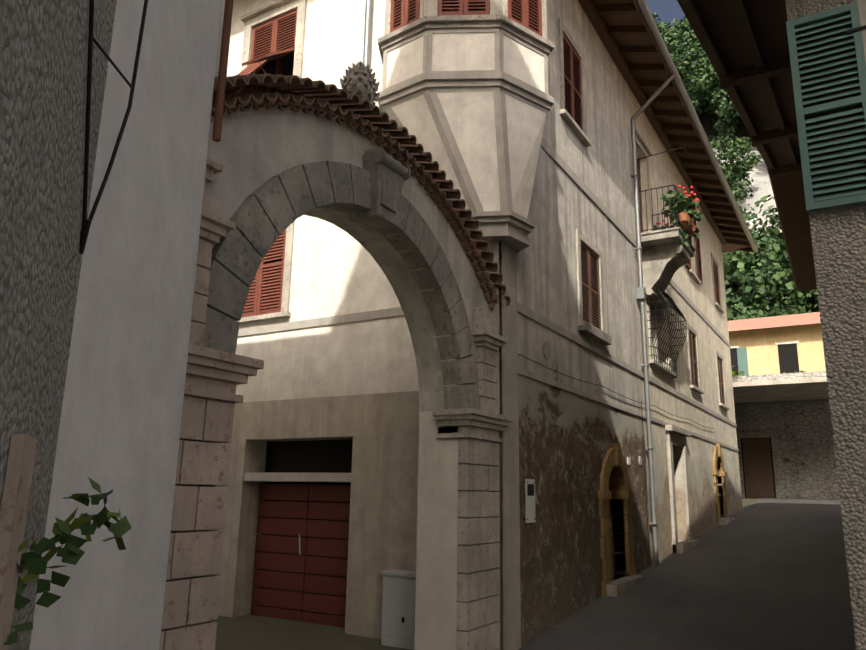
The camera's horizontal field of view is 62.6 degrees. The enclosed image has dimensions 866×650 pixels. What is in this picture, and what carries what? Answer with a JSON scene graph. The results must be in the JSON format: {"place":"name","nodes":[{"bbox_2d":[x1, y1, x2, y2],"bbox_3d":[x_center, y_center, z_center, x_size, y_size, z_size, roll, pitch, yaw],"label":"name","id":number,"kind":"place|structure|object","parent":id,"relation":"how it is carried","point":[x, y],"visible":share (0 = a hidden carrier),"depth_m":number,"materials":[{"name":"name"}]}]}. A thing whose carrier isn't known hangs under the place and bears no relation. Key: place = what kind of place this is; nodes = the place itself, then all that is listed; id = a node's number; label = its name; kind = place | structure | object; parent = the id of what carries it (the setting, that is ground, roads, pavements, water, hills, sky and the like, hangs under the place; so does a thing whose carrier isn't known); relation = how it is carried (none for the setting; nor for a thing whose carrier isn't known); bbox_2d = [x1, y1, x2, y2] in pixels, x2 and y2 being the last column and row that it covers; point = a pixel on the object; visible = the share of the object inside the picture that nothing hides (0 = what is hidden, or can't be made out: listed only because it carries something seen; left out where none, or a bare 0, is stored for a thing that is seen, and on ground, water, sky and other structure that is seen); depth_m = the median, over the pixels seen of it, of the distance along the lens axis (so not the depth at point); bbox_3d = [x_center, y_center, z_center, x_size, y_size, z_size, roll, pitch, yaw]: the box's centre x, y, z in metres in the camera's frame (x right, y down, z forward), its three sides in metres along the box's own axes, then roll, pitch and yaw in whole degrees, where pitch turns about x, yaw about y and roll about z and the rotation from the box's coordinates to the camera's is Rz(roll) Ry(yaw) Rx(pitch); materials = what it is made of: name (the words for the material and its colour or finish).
{"place":"outdoors","nodes":[
{"label":"outdoors","id":0,"kind":"place"},
{"bbox_2d":[171,107,489,649],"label":"arch wall","id":1,"kind":"structure","parent":0,"point":[252,150],"depth_m":7.46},
{"bbox_2d":[211,73,510,310],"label":"roof tiles","id":2,"kind":"object","parent":1,"relation":"on","point":[296,93],"visible":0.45,"depth_m":6.74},
{"bbox_2d":[212,114,781,649],"bbox_3d":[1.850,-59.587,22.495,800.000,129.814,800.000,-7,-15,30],"label":"ground","id":3,"kind":"structure","parent":0,"point":[250,632],"depth_m":9.03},
{"bbox_2d":[0,0,224,649],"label":"building","id":4,"kind":"structure","parent":3,"relation":"on","point":[94,341],"depth_m":2.62,"materials":[{"name":"white paint"}]},
{"bbox_2d":[4,477,131,644],"bbox_3d":[-0.591,1.265,1.682,0.844,1.763,1.236,-11,-18,42],"label":"vine plant","id":5,"kind":"object","parent":4,"relation":"attached to","point":[34,563],"visible":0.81,"depth_m":1.83,"materials":[{"name":"green plant"}]},
{"bbox_2d":[79,0,233,253],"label":"pipe bracket","id":6,"kind":"object","parent":4,"relation":"attached to","point":[220,93],"visible":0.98,"depth_m":2.49,"materials":[{"name":"metal"}]},
{"bbox_2d":[159,61,512,649],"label":"stone archway","id":7,"kind":"object","parent":3,"relation":"on","point":[266,214],"visible":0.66,"depth_m":5.75,"materials":[{"name":"grey stone"}]},
{"bbox_2d":[212,0,741,645],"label":"building walls","id":8,"kind":"structure","parent":3,"relation":"on","point":[356,382],"depth_m":10.47,"materials":[{"name":"beige paint"}]},
{"bbox_2d":[378,0,554,252],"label":"bay window","id":9,"kind":"structure","parent":8,"relation":"attached to","point":[467,101],"depth_m":9.12,"materials":[{"name":"beige paint"}]},
{"bbox_2d":[390,0,541,35],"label":"window shutters","id":10,"kind":"object","parent":9,"relation":"attached to","point":[527,14],"visible":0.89,"depth_m":9.49,"materials":[{"name":"red wood"}]},
{"bbox_2d":[237,10,724,404],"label":"window shutters","id":11,"kind":"object","parent":8,"relation":"attached to","point":[273,39],"visible":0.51,"depth_m":11.86,"materials":[{"name":"red wood"}]},
{"bbox_2d":[237,0,738,649],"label":"building trim","id":12,"kind":"structure","parent":8,"relation":"attached to","point":[319,460],"depth_m":10.12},
{"bbox_2d":[363,0,674,565],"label":"downpipes","id":13,"kind":"object","parent":8,"relation":"attached to","point":[641,293],"visible":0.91,"depth_m":14.01,"materials":[{"name":"metal"}]},
{"bbox_2d":[523,479,535,522],"bbox_3d":[1.186,2.164,8.779,0.050,0.520,0.280,-7,-15,30],"label":"intercom panel","id":14,"kind":"object","parent":8,"relation":"attached to","point":[530,499],"depth_m":8.75,"materials":[{"name":"metal"}]},
{"bbox_2d":[518,354,734,596],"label":"facade cables","id":15,"kind":"object","parent":8,"relation":"attached to","point":[617,587],"visible":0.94,"depth_m":11.87,"materials":[{"name":"metal"}]},
{"bbox_2d":[646,286,686,377],"bbox_3d":[5.176,0.086,15.656,0.407,1.878,2.018,-7,-15,30],"label":"grille window","id":16,"kind":"structure","parent":8,"relation":"attached to","point":[668,299],"depth_m":15.54,"materials":[{"name":"metal"}]},
{"bbox_2d":[579,0,757,252],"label":"roof eaves","id":17,"kind":"object","parent":8,"relation":"on","point":[628,32],"visible":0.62,"depth_m":16.35,"materials":[{"name":"brown wood"}]},
{"bbox_2d":[637,147,703,304],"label":"balcony","id":18,"kind":"structure","parent":8,"relation":"attached to","point":[668,253],"depth_m":14.85,"materials":[{"name":"grey stone"}]},
{"bbox_2d":[651,13,679,45],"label":"hill tree","id":19,"kind":"object","parent":3,"relation":"on","point":[672,35],"visible":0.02,"depth_m":112.99,"materials":[{"name":"green plant"}]},
{"bbox_2d":[655,19,682,36],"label":"hill tree","id":20,"kind":"object","parent":3,"relation":"on","point":[673,22],"visible":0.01,"depth_m":131.62,"materials":[{"name":"green plant"}]},
{"bbox_2d":[667,36,679,53],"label":"hill tree","id":21,"kind":"object","parent":3,"relation":"on","point":[674,41],"visible":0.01,"depth_m":113.31,"materials":[{"name":"green plant"}]},
{"bbox_2d":[663,35,692,55],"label":"hill tree","id":22,"kind":"object","parent":3,"relation":"on","point":[670,48],"visible":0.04,"depth_m":111.63,"materials":[{"name":"green plant"}]},
{"bbox_2d":[663,16,693,46],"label":"hill tree","id":23,"kind":"object","parent":3,"relation":"on","point":[686,22],"visible":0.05,"depth_m":118.97,"materials":[{"name":"green plant"}]},
{"bbox_2d":[674,25,695,50],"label":"hill tree","id":24,"kind":"object","parent":3,"relation":"on","point":[685,31],"visible":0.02,"depth_m":118.34,"materials":[{"name":"green plant"}]},
{"bbox_2d":[687,92,697,108],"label":"hill tree","id":25,"kind":"object","parent":3,"relation":"on","point":[696,101],"visible":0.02,"depth_m":88.26,"materials":[{"name":"green plant"}]},
{"bbox_2d":[670,46,716,115],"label":"hill tree","id":26,"kind":"object","parent":3,"relation":"on","point":[698,75],"visible":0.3,"depth_m":95.26,"materials":[{"name":"green plant"}]},
{"bbox_2d":[678,50,710,117],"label":"hill tree","id":27,"kind":"object","parent":3,"relation":"on","point":[703,110],"visible":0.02,"depth_m":108.20,"materials":[{"name":"green plant"}]},
{"bbox_2d":[688,39,701,50],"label":"hill tree","id":28,"kind":"object","parent":3,"relation":"on","point":[694,44],"visible":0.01,"depth_m":116.33,"materials":[{"name":"green plant"}]},
{"bbox_2d":[690,35,701,47],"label":"hill tree","id":29,"kind":"object","parent":3,"relation":"on","point":[694,37],"depth_m":116.57,"materials":[{"name":"green plant"}]},
{"bbox_2d":[686,41,715,130],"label":"hill tree","id":30,"kind":"object","parent":3,"relation":"on","point":[713,123],"visible":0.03,"depth_m":106.24,"materials":[{"name":"green plant"}]},
{"bbox_2d":[681,52,741,150],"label":"hill tree","id":31,"kind":"object","parent":3,"relation":"on","point":[710,105],"visible":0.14,"depth_m":99.51,"materials":[{"name":"green plant"}]},
{"bbox_2d":[707,74,738,120],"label":"hill tree","id":32,"kind":"object","parent":3,"relation":"on","point":[721,97],"visible":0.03,"depth_m":97.13,"materials":[{"name":"green plant"}]},
{"bbox_2d":[710,81,736,141],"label":"hill tree","id":33,"kind":"object","parent":3,"relation":"on","point":[735,130],"visible":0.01,"depth_m":101.67,"materials":[{"name":"green plant"}]},
{"bbox_2d":[709,79,743,135],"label":"hill tree","id":34,"kind":"object","parent":3,"relation":"on","point":[726,109],"visible":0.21,"depth_m":96.64,"materials":[{"name":"green plant"}]},
{"bbox_2d":[703,93,750,137],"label":"hill tree","id":35,"kind":"object","parent":3,"relation":"on","point":[749,136],"depth_m":103.95,"materials":[{"name":"green plant"}]},
{"bbox_2d":[709,133,762,195],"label":"hill tree","id":36,"kind":"object","parent":3,"relation":"on","point":[733,172],"visible":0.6,"depth_m":81.16,"materials":[{"name":"green plant"}]},
{"bbox_2d":[723,253,752,265],"bbox_3d":[25.860,2.106,61.526,11.741,17.035,11.202,1,-13,2],"label":"hill tree","id":37,"kind":"object","parent":3,"relation":"on","point":[737,263],"depth_m":59.72,"materials":[{"name":"green plant"}]},
{"bbox_2d":[726,260,750,300],"bbox_3d":[23.691,2.278,58.265,9.623,15.666,9.364,-6,-15,26],"label":"hill tree","id":38,"kind":"object","parent":3,"relation":"on","point":[735,284],"visible":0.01,"depth_m":56.11,"materials":[{"name":"green plant"}]},
{"bbox_2d":[730,180,755,236],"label":"hill tree","id":39,"kind":"object","parent":3,"relation":"on","point":[736,194],"visible":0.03,"depth_m":73.14,"materials":[{"name":"green plant"}]},
{"bbox_2d":[723,224,778,257],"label":"hill tree","id":40,"kind":"object","parent":3,"relation":"on","point":[770,241],"visible":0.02,"depth_m":65.60,"materials":[{"name":"green plant"}]},
{"bbox_2d":[738,249,785,271],"bbox_3d":[27.784,2.023,60.946,12.495,17.548,11.921,9,-16,-32],"label":"hill tree","id":41,"kind":"object","parent":3,"relation":"on","point":[755,261],"visible":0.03,"depth_m":58.36,"materials":[{"name":"green plant"}]},
{"bbox_2d":[726,283,805,319],"bbox_3d":[23.046,2.839,54.240,9.354,12.464,9.803,-4,-14,20],"label":"hill tree","id":42,"kind":"object","parent":3,"relation":"on","point":[778,310],"visible":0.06,"depth_m":51.09,"materials":[{"name":"green plant"}]},
{"bbox_2d":[723,251,814,316],"bbox_3d":[25.208,2.131,56.297,12.008,15.312,12.449,3,-13,-7],"label":"hill tree","id":43,"kind":"object","parent":3,"relation":"on","point":[735,274],"visible":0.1,"depth_m":52.90,"materials":[{"name":"green plant"}]},
{"bbox_2d":[722,223,818,320],"bbox_3d":[24.824,0.679,54.540,10.217,17.247,10.500,-10,-17,39],"label":"hill tree","id":44,"kind":"object","parent":3,"relation":"on","point":[778,274],"visible":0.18,"depth_m":52.31,"materials":[{"name":"green plant"}]},
{"bbox_2d":[677,0,865,649],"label":"building","id":45,"kind":"structure","parent":3,"relation":"on","point":[744,45],"depth_m":5.95,"materials":[{"name":"grey concrete"}]},
{"bbox_2d":[786,0,865,211],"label":"green shutters","id":46,"kind":"object","parent":45,"relation":"attached to","point":[827,50],"visible":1,"depth_m":5.60,"materials":[{"name":"paint"}]},
{"bbox_2d":[736,195,812,313],"bbox_3d":[28.958,-0.082,55.853,12.658,19.597,12.077,-9,-16,36],"label":"hill tree","id":47,"kind":"object","parent":3,"relation":"on","point":[774,220],"visible":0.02,"depth_m":55.60,"materials":[{"name":"green plant"}]},
{"bbox_2d":[728,312,825,375],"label":"ochre house","id":48,"kind":"structure","parent":3,"relation":"on","point":[792,343],"depth_m":37.48,"materials":[{"name":"paint"}]},
{"bbox_2d":[732,371,839,498],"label":"rubble wall","id":49,"kind":"structure","parent":3,"relation":"on","point":[785,441],"depth_m":27.13,"materials":[{"name":"stone"}]},
{"bbox_2d":[731,366,805,376],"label":"terrace shrubs","id":50,"kind":"object","parent":49,"relation":"on","point":[735,373],"visible":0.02,"depth_m":32.34,"materials":[{"name":"green plant"}]},
{"bbox_2d":[796,290,818,312],"bbox_3d":[31.054,0.814,51.868,9.043,15.884,9.293,0,-13,3],"label":"hill tree","id":51,"kind":"object","parent":3,"relation":"on","point":[807,310],"visible":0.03,"depth_m":53.10,"materials":[{"name":"green plant"}]},
{"bbox_2d":[806,289,818,312],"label":"hill tree","id":52,"kind":"object","parent":3,"relation":"on","point":[814,297],"visible":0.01,"depth_m":51.62,"materials":[{"name":"green plant"}]},
{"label":"courtyard paving","id":53,"kind":"structure","parent":3,"relation":"on","visible":0},
{"bbox_2d":[380,569,415,649],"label":"utility cabinet","id":54,"kind":"object","parent":53,"relation":"on","point":[398,608],"visible":0.69,"depth_m":8.24,"materials":[{"name":"grey metal"}]},
{"bbox_2d":[645,0,685,26],"label":"sky","id":55,"kind":"structure","parent":0,"point":[667,10],"materials":[{"name":"blue"}]},
{"bbox_2d":[518,498,855,649],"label":"street asphalt","id":56,"kind":"structure","parent":0,"point":[765,574],"depth_m":10.55,"materials":[{"name":"grey asphalt"}]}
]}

